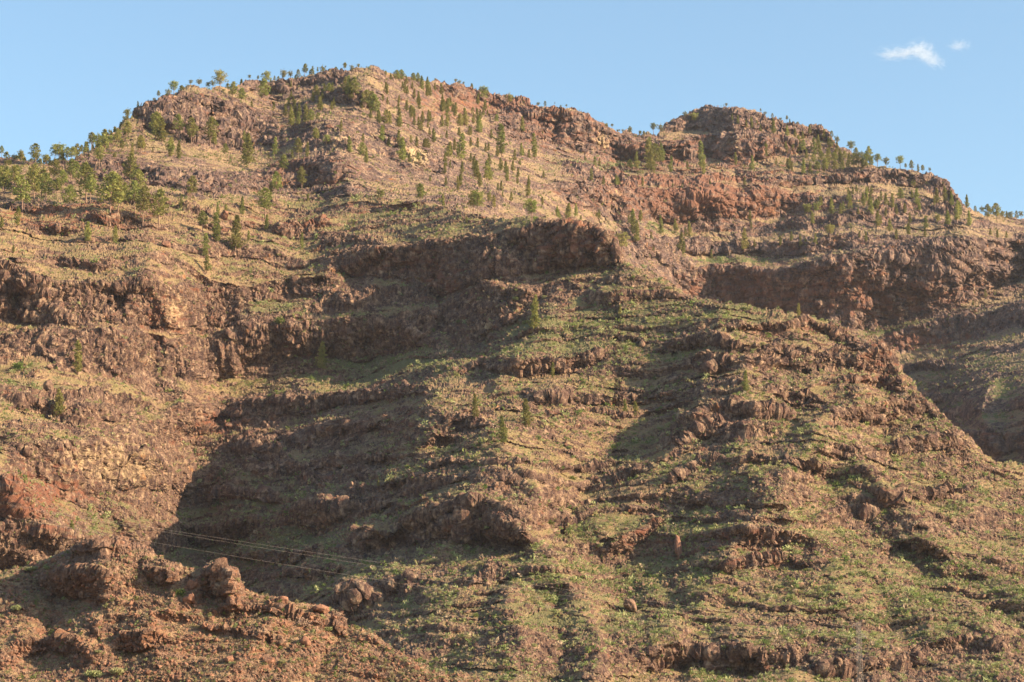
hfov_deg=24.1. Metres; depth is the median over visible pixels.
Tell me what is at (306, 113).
pine tree
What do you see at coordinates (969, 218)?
pine tree
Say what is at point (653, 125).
pine tree
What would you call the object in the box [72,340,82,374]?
pine tree
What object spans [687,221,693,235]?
pine tree
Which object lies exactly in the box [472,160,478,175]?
pine tree
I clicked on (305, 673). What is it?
knoll undergrowth
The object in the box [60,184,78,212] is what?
pine tree
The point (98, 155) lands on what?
pine tree
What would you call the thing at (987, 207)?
pine tree
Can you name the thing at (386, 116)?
pine tree
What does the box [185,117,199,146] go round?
pine tree
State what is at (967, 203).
pine tree
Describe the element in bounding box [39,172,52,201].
pine tree
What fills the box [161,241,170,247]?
boulder
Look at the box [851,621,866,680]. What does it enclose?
power pylon
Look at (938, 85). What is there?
sky
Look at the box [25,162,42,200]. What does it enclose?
pine tree
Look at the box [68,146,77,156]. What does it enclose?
pine tree
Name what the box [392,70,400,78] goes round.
pine tree
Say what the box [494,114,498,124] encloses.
pine tree
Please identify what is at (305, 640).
boulder
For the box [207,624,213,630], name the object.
boulder
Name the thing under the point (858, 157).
pine tree
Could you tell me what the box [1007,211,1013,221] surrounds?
pine tree
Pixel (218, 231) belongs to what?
pine tree
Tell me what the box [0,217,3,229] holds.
pine tree
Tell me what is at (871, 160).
pine tree
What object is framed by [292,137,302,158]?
pine tree
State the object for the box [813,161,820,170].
pine tree
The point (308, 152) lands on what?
pine tree
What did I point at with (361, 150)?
pine tree
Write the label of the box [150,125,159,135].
pine tree
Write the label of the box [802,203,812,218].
pine tree
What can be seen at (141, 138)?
pine tree
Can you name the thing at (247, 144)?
pine tree
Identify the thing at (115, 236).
pine tree
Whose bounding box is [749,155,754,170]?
pine tree
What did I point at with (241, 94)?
pine tree
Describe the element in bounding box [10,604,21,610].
shrub
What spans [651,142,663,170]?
pine tree
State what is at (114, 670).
shrub
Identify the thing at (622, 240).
pine tree
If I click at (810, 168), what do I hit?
pine tree
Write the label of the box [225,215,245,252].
pine tree
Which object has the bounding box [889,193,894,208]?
pine tree
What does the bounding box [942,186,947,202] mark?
pine tree
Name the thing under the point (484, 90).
pine tree
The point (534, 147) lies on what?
pine tree
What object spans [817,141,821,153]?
pine tree
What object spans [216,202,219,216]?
pine tree
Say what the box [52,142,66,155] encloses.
pine tree
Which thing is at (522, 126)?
pine tree
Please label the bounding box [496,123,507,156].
pine tree
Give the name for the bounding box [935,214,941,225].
pine tree
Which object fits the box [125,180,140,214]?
pine tree
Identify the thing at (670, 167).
pine tree
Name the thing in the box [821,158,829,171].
pine tree
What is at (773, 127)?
pine tree
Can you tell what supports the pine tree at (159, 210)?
on the mountain slope
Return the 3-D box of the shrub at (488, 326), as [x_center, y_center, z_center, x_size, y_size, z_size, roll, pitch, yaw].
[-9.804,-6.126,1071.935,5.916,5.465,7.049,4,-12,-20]
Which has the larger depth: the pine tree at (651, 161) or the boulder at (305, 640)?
the pine tree at (651, 161)
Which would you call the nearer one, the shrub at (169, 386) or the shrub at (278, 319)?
the shrub at (169, 386)
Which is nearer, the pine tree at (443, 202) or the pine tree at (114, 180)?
the pine tree at (114, 180)
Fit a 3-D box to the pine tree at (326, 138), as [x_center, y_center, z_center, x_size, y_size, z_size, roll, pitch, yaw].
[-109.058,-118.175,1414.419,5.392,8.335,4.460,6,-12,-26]
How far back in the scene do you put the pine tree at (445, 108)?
1777.39 m
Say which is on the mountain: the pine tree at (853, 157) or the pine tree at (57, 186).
the pine tree at (853, 157)
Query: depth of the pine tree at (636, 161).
1946.44 m
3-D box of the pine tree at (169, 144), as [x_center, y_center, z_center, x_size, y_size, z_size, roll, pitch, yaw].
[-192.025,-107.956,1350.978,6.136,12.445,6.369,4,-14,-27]
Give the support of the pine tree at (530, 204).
on the mountain slope
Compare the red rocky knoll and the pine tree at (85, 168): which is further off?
the pine tree at (85, 168)
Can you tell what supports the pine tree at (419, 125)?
on the mountain
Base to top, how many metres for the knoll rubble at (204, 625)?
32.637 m
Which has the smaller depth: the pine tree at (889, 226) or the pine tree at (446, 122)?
the pine tree at (446, 122)
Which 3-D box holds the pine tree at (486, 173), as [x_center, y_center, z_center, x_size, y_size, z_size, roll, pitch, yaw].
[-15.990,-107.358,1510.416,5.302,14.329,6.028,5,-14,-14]
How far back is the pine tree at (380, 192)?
1265.78 m
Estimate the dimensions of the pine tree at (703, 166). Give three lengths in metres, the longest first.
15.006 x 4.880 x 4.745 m
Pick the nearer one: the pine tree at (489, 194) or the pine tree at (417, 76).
the pine tree at (489, 194)
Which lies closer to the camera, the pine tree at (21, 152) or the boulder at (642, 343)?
the boulder at (642, 343)
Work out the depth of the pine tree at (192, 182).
1239.42 m
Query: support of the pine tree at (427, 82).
on the mountain
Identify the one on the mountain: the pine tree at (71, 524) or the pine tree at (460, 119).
the pine tree at (460, 119)
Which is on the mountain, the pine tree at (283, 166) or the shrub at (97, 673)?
the pine tree at (283, 166)
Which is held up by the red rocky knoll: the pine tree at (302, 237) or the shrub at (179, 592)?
the shrub at (179, 592)
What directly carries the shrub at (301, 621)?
on the red rocky knoll
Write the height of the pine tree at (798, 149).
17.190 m
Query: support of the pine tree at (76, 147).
on the mountain
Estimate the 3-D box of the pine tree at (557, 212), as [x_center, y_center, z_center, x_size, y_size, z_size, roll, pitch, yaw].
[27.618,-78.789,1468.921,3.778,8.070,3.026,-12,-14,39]
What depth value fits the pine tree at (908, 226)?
1794.50 m
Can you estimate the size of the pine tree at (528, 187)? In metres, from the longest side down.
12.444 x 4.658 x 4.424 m
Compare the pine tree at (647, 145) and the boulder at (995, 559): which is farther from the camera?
the pine tree at (647, 145)
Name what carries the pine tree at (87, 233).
on the mountain slope
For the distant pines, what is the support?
on the mountain
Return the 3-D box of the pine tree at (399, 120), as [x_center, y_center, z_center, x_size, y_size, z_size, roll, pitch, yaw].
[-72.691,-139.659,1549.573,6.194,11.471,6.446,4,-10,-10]
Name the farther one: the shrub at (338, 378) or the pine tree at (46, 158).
the pine tree at (46, 158)
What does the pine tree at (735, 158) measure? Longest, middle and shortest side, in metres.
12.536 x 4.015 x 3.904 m
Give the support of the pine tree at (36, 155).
on the mountain
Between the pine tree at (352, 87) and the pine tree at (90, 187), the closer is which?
the pine tree at (90, 187)
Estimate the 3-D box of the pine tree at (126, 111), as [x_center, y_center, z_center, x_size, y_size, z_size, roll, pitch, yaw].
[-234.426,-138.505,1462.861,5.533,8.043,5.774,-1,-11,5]
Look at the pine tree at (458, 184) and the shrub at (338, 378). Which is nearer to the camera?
the shrub at (338, 378)
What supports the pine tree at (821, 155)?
on the mountain
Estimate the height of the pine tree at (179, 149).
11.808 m
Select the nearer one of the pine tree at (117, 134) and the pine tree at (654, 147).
the pine tree at (117, 134)
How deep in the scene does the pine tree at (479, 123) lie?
1793.99 m
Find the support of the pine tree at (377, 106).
on the mountain
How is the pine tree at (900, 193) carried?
on the mountain
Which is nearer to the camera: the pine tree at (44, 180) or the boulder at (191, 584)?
the boulder at (191, 584)
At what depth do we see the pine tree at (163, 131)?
1418.67 m
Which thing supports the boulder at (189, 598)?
on the red rocky knoll
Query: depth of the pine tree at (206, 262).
1150.51 m
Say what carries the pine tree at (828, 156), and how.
on the mountain
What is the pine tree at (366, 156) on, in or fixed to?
on the mountain
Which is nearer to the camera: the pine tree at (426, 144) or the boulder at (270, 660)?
the boulder at (270, 660)
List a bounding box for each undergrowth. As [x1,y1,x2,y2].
[0,194,1023,681]
[0,536,494,681]
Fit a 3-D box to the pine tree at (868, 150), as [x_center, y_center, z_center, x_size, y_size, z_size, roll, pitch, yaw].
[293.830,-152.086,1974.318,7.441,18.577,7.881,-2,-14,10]
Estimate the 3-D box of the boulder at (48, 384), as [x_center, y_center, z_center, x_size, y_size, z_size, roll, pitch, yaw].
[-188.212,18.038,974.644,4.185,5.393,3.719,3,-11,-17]
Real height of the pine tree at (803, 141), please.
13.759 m
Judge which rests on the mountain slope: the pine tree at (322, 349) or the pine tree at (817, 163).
the pine tree at (322, 349)
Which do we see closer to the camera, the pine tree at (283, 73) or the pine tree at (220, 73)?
the pine tree at (220, 73)
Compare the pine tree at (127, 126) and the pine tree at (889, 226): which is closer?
the pine tree at (127, 126)
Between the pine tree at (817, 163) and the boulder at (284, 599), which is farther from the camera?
the pine tree at (817, 163)
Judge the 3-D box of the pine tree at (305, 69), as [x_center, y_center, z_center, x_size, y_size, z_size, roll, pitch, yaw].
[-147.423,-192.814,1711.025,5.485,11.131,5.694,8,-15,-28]
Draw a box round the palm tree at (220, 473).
[215,469,224,480]
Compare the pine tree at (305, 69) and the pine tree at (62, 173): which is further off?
the pine tree at (305, 69)
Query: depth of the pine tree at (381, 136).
1496.75 m
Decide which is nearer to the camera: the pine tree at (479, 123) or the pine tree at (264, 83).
the pine tree at (264, 83)
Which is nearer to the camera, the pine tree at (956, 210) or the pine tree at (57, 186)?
the pine tree at (57, 186)
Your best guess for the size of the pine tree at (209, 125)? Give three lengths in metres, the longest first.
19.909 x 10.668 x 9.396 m
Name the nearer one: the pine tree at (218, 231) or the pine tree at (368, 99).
the pine tree at (218, 231)
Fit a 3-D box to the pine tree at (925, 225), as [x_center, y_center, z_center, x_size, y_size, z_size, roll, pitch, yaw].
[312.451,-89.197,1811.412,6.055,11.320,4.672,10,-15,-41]
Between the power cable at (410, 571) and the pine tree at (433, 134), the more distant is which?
the pine tree at (433, 134)
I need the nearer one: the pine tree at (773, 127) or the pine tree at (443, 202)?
the pine tree at (443, 202)
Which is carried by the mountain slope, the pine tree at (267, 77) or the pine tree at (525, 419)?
the pine tree at (525, 419)
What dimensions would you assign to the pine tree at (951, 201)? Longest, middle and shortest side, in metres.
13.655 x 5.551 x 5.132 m
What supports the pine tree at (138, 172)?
on the mountain
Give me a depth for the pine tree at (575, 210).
1582.80 m
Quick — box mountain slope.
[0,193,1023,681]
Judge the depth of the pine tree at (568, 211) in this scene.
1515.45 m
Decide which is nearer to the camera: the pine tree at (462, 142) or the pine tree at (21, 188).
the pine tree at (21, 188)
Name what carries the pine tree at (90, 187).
on the mountain slope
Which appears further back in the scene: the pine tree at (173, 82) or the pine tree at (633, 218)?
the pine tree at (633, 218)
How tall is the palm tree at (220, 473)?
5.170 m
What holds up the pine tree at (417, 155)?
on the mountain
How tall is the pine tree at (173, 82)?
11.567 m
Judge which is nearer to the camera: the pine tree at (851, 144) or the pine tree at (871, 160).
the pine tree at (871, 160)
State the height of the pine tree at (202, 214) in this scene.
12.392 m
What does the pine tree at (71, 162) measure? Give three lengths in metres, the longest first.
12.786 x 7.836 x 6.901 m
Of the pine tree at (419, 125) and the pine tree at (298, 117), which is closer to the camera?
the pine tree at (298, 117)
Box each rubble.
[0,194,1023,681]
[0,537,487,681]
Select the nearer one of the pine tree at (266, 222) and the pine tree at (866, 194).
the pine tree at (266, 222)
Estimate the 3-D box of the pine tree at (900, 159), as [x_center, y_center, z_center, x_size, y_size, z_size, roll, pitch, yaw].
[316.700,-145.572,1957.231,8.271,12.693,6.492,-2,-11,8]
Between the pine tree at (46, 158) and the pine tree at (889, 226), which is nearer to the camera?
the pine tree at (46, 158)
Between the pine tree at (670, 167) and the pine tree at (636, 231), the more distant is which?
the pine tree at (670, 167)
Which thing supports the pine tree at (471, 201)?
on the mountain slope
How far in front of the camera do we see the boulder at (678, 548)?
828.72 m
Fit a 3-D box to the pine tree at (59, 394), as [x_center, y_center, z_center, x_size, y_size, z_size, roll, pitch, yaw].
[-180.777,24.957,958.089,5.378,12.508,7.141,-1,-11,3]
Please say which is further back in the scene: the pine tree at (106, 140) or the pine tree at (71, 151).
the pine tree at (106, 140)
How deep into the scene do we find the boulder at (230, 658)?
408.52 m
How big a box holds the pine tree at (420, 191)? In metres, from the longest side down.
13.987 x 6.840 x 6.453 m
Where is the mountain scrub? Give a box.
[0,65,1023,464]
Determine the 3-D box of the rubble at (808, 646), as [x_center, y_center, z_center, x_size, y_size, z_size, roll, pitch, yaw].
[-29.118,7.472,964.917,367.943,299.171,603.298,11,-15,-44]
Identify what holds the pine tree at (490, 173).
on the mountain
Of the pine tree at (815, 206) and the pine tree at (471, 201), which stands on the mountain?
the pine tree at (815, 206)
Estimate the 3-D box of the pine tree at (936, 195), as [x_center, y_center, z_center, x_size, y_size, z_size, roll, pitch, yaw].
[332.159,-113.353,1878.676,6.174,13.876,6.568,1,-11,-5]
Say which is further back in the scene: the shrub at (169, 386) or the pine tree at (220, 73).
the pine tree at (220, 73)
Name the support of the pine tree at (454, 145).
on the mountain
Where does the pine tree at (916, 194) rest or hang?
on the mountain
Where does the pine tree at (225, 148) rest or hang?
on the mountain
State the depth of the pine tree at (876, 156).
1971.26 m
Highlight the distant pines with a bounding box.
[3,62,1023,501]
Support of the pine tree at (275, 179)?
on the mountain
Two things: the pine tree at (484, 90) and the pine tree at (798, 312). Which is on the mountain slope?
the pine tree at (798, 312)
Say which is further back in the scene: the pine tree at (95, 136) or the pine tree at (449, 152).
the pine tree at (449, 152)
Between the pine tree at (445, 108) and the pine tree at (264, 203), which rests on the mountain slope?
the pine tree at (264, 203)
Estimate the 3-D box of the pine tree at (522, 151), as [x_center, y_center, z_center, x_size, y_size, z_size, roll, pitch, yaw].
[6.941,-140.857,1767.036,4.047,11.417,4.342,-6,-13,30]
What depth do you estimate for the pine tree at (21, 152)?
1321.08 m
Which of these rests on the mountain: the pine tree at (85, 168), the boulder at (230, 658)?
the pine tree at (85, 168)
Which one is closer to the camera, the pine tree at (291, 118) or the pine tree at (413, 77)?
the pine tree at (291, 118)
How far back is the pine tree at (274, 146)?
1451.21 m
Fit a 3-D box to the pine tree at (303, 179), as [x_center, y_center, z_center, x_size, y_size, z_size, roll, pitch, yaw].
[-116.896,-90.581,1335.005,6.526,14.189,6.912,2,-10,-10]
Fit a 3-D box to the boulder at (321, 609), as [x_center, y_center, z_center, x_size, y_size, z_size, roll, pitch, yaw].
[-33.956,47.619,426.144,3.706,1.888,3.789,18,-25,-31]
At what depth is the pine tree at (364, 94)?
1595.48 m
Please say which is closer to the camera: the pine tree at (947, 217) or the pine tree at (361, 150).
the pine tree at (361, 150)
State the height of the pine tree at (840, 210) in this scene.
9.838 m
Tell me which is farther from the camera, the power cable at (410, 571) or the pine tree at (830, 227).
the pine tree at (830, 227)
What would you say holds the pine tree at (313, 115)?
on the mountain
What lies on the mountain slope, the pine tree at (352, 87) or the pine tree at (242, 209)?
the pine tree at (242, 209)
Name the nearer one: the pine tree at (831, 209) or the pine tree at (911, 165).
the pine tree at (831, 209)
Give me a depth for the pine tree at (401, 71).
1748.26 m
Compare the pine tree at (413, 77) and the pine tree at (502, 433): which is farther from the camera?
the pine tree at (413, 77)
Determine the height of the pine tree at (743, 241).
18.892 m
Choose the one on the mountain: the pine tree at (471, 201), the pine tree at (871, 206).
the pine tree at (871, 206)
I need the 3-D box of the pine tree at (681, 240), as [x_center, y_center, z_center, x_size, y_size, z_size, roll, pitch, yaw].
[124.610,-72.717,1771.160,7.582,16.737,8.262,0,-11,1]
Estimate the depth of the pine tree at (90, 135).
1378.14 m
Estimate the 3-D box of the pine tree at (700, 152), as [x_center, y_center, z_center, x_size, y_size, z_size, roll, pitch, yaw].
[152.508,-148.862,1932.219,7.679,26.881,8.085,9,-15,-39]
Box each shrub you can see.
[9,360,24,370]
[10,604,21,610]
[84,669,103,677]
[108,667,124,674]
[158,379,176,392]
[174,588,185,596]
[273,316,284,323]
[295,616,310,627]
[330,373,347,383]
[484,322,494,332]
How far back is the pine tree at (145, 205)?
1179.85 m
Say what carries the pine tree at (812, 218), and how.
on the mountain
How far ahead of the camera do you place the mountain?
1751.65 m
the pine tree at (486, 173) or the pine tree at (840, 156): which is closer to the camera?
the pine tree at (486, 173)
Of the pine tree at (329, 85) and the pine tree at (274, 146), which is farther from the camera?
the pine tree at (329, 85)
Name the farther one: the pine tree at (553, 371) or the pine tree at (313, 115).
the pine tree at (313, 115)
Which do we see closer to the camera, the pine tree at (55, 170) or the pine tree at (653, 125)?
the pine tree at (55, 170)
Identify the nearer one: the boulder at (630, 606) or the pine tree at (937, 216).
the boulder at (630, 606)
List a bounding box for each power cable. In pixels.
[11,517,838,648]
[14,505,826,624]
[14,506,859,637]
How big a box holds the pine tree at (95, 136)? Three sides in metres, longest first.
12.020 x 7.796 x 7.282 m
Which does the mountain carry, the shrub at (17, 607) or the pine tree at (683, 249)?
the pine tree at (683, 249)
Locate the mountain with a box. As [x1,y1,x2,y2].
[0,65,1023,464]
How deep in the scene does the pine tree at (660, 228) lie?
1777.63 m
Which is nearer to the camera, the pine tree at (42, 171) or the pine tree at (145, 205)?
the pine tree at (145, 205)
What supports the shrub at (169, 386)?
on the mountain slope
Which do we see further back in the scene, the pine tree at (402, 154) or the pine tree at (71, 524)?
the pine tree at (402, 154)
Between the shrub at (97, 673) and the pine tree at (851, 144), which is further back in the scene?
the pine tree at (851, 144)
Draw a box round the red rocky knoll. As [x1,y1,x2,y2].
[0,534,486,681]
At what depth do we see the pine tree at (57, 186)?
1225.29 m
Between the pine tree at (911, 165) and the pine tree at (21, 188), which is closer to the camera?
the pine tree at (21, 188)
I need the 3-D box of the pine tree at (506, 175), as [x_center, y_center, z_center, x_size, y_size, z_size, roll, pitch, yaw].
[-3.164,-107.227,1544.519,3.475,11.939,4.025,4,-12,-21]
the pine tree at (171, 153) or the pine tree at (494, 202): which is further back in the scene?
the pine tree at (171, 153)
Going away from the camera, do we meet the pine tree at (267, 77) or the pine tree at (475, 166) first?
the pine tree at (475, 166)
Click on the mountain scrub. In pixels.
(52, 201)
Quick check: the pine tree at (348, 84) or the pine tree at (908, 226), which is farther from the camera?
the pine tree at (908, 226)
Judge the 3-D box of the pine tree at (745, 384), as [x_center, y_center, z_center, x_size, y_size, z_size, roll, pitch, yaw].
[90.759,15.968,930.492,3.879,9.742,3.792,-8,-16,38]
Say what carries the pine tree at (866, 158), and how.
on the mountain
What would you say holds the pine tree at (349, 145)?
on the mountain
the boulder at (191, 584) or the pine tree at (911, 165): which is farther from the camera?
the pine tree at (911, 165)
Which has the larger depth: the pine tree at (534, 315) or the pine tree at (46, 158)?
the pine tree at (46, 158)
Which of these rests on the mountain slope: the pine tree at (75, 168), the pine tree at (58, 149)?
the pine tree at (75, 168)
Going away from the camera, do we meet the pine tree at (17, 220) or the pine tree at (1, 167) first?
the pine tree at (17, 220)
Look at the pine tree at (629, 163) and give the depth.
1934.09 m
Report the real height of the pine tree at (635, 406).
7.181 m
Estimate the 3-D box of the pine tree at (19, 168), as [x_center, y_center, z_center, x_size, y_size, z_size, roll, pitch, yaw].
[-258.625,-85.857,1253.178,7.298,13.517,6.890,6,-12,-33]
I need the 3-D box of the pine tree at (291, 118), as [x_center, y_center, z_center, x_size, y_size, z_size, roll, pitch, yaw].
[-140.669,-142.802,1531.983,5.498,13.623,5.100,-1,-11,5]
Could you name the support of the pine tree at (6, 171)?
on the mountain slope
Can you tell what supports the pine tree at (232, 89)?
on the mountain
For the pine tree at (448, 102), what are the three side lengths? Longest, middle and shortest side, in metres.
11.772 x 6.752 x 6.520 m
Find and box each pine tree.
[0,165,7,191]
[0,165,13,199]
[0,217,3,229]
[7,165,18,185]
[11,175,30,212]
[13,206,20,227]
[14,165,23,186]
[18,149,24,157]
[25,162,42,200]
[28,143,43,161]
[35,169,52,196]
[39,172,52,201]
[42,154,48,163]
[47,159,62,179]
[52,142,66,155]
[52,177,63,197]
[53,388,65,417]
[58,169,68,184]
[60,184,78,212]
[63,147,69,159]
[65,158,75,180]
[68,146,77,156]
[69,520,74,545]
[71,161,81,184]
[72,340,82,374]
[73,143,81,158]
[75,161,98,202]
[82,175,96,202]
[84,221,91,241]
[87,132,94,149]
[92,132,103,144]
[93,142,106,169]
[95,171,124,225]
[97,133,112,147]
[109,174,127,210]
[111,225,118,242]
[114,131,121,140]
[119,139,124,148]
[121,120,132,139]
[122,152,140,183]
[122,182,128,206]
[123,108,131,115]
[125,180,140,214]
[129,168,147,188]
[134,135,145,154]
[134,185,151,227]
[148,111,161,140]
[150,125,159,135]
[150,188,169,225]
[156,117,167,141]
[166,139,174,157]
[167,137,173,156]
[169,80,178,90]
[172,114,185,139]
[175,140,181,157]
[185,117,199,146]
[186,175,198,200]
[197,210,207,231]
[201,232,210,257]
[203,116,219,146]
[203,250,210,272]
[210,212,221,237]
[212,70,228,91]
[214,223,220,243]
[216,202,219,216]
[221,143,228,157]
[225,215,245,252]
[227,81,237,99]
[237,87,246,101]
[239,132,255,165]
[239,196,245,213]
[254,187,276,218]
[258,78,270,104]
[260,70,272,80]
[264,214,268,229]
[268,171,282,198]
[271,136,277,155]
[278,154,288,171]
[280,69,287,77]
[288,107,295,126]
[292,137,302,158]
[295,111,300,124]
[297,166,307,189]
[299,232,303,244]
[301,63,307,72]
[302,104,308,122]
[305,142,309,156]
[307,109,315,120]
[312,84,320,95]
[312,127,319,138]
[313,341,328,370]
[322,134,330,143]
[325,83,332,90]
[340,76,347,91]
[345,75,350,94]
[347,136,352,152]
[349,76,360,100]
[356,142,366,160]
[360,89,368,110]
[363,147,368,162]
[365,91,375,108]
[369,93,380,116]
[376,189,384,202]
[378,125,385,141]
[381,109,391,129]
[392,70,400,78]
[395,116,403,126]
[395,136,407,160]
[398,69,405,83]
[410,73,415,84]
[415,72,420,81]
[415,152,420,163]
[415,183,425,206]
[418,121,423,132]
[419,75,423,87]
[424,138,430,147]
[425,79,430,87]
[432,128,437,141]
[441,194,444,206]
[444,102,448,114]
[444,114,448,126]
[444,145,452,160]
[445,98,451,107]
[452,138,456,149]
[456,113,463,129]
[456,133,466,160]
[456,176,459,189]
[461,107,469,125]
[467,190,480,213]
[471,190,484,215]
[471,393,479,418]
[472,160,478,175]
[475,116,482,132]
[478,85,487,98]
[483,160,490,180]
[486,192,492,205]
[488,165,492,179]
[492,195,495,208]
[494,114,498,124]
[495,416,507,444]
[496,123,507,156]
[505,93,513,102]
[505,166,508,180]
[518,398,533,427]
[519,142,523,156]
[520,116,525,131]
[523,197,541,221]
[525,180,530,195]
[526,294,540,332]
[531,133,537,159]
[550,362,554,378]
[555,206,559,216]
[564,203,571,217]
[574,203,578,215]
[614,231,630,252]
[622,399,627,410]
[626,159,633,166]
[629,213,635,235]
[632,220,639,243]
[633,153,640,167]
[633,401,639,415]
[643,139,650,171]
[647,148,657,172]
[650,122,656,133]
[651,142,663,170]
[658,143,665,161]
[658,215,664,234]
[668,155,672,173]
[673,218,678,230]
[676,232,684,250]
[681,241,685,254]
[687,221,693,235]
[689,112,698,119]
[697,140,705,171]
[701,159,705,173]
[733,152,737,164]
[739,228,749,251]
[741,370,750,391]
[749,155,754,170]
[769,118,776,133]
[796,135,801,152]
[796,303,800,315]
[800,139,805,149]
[800,158,805,174]
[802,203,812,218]
[807,162,813,173]
[810,201,821,215]
[810,211,814,223]
[812,137,817,156]
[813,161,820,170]
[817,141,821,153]
[817,150,824,165]
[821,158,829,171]
[824,223,834,233]
[825,148,830,161]
[828,198,833,214]
[830,152,838,160]
[832,160,838,172]
[837,149,842,162]
[838,203,842,213]
[846,140,855,152]
[850,153,856,164]
[856,152,861,162]
[861,154,868,165]
[864,187,868,201]
[865,146,872,165]
[866,199,875,214]
[868,157,873,168]
[872,153,881,166]
[873,210,881,226]
[886,218,892,231]
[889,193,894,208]
[895,155,903,163]
[896,188,904,204]
[906,222,910,234]
[909,160,913,171]
[913,188,920,204]
[923,215,928,227]
[933,188,940,203]
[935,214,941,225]
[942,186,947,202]
[944,210,951,223]
[948,191,954,206]
[953,200,960,220]
[964,194,969,208]
[966,210,971,225]
[983,204,991,221]
[989,203,1000,223]
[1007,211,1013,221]
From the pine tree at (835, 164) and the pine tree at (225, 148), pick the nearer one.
the pine tree at (225, 148)
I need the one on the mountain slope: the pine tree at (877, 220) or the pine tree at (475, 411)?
the pine tree at (475, 411)
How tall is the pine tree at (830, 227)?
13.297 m
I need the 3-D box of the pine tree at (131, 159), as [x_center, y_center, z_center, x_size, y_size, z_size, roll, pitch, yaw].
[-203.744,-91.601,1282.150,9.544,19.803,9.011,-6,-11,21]
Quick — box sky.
[0,0,1023,218]
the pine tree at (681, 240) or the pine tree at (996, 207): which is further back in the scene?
the pine tree at (996, 207)
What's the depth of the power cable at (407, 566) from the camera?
640.70 m
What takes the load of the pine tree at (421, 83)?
on the mountain
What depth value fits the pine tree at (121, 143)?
1373.75 m
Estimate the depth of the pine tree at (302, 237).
1211.63 m
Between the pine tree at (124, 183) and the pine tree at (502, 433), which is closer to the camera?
the pine tree at (502, 433)
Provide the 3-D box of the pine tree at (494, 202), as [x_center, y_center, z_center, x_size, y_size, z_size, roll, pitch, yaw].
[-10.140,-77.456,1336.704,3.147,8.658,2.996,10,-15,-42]
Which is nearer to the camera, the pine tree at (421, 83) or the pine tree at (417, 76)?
the pine tree at (417, 76)
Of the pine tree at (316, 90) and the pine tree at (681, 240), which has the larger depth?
the pine tree at (681, 240)
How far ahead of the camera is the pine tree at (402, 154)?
1447.07 m
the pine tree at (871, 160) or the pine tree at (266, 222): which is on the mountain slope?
the pine tree at (266, 222)
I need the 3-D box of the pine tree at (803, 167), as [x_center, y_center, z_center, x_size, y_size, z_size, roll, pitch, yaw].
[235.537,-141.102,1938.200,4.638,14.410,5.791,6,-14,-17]
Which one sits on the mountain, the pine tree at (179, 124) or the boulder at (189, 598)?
the pine tree at (179, 124)
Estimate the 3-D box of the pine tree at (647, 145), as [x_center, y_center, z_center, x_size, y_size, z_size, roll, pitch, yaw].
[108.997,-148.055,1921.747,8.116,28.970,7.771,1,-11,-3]
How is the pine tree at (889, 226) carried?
on the mountain
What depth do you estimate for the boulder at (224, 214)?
1218.29 m
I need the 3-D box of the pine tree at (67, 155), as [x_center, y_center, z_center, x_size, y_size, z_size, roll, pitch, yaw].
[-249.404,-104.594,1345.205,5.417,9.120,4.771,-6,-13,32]
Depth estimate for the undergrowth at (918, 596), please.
854.99 m
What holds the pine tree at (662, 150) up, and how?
on the mountain
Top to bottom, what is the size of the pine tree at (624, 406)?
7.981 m
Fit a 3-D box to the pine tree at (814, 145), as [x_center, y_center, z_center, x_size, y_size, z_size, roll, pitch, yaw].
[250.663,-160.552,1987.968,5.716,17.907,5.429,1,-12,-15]
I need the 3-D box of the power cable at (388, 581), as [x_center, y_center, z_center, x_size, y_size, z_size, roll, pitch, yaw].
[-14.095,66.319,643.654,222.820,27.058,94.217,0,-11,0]
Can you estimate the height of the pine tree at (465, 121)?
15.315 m
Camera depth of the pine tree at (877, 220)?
1809.50 m
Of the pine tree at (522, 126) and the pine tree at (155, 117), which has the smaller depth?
the pine tree at (155, 117)
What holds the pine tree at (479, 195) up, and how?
on the mountain slope
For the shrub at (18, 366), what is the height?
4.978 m
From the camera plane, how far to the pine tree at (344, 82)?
1606.11 m
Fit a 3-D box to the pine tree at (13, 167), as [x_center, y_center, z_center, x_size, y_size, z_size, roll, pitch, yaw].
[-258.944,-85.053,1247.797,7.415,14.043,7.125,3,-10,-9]
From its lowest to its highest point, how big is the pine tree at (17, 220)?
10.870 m
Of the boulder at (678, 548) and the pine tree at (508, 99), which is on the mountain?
the pine tree at (508, 99)
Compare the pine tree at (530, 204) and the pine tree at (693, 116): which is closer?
the pine tree at (530, 204)
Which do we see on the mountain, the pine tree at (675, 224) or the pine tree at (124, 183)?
the pine tree at (675, 224)
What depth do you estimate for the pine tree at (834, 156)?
1965.91 m
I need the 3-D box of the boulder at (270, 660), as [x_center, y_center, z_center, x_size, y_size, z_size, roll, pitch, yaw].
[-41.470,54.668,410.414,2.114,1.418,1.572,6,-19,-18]
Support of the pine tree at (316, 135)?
on the mountain
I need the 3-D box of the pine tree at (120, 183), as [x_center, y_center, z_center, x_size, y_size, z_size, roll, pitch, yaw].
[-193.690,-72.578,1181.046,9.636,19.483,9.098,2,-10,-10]
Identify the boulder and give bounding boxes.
[43,379,53,390]
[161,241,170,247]
[182,592,195,603]
[186,579,198,590]
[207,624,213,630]
[220,210,227,220]
[224,655,233,661]
[264,657,275,663]
[276,596,288,603]
[299,635,310,646]
[310,604,329,613]
[623,599,636,611]
[638,340,644,347]
[674,535,681,556]
[991,556,1001,562]
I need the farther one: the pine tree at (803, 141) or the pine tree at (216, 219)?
the pine tree at (803, 141)

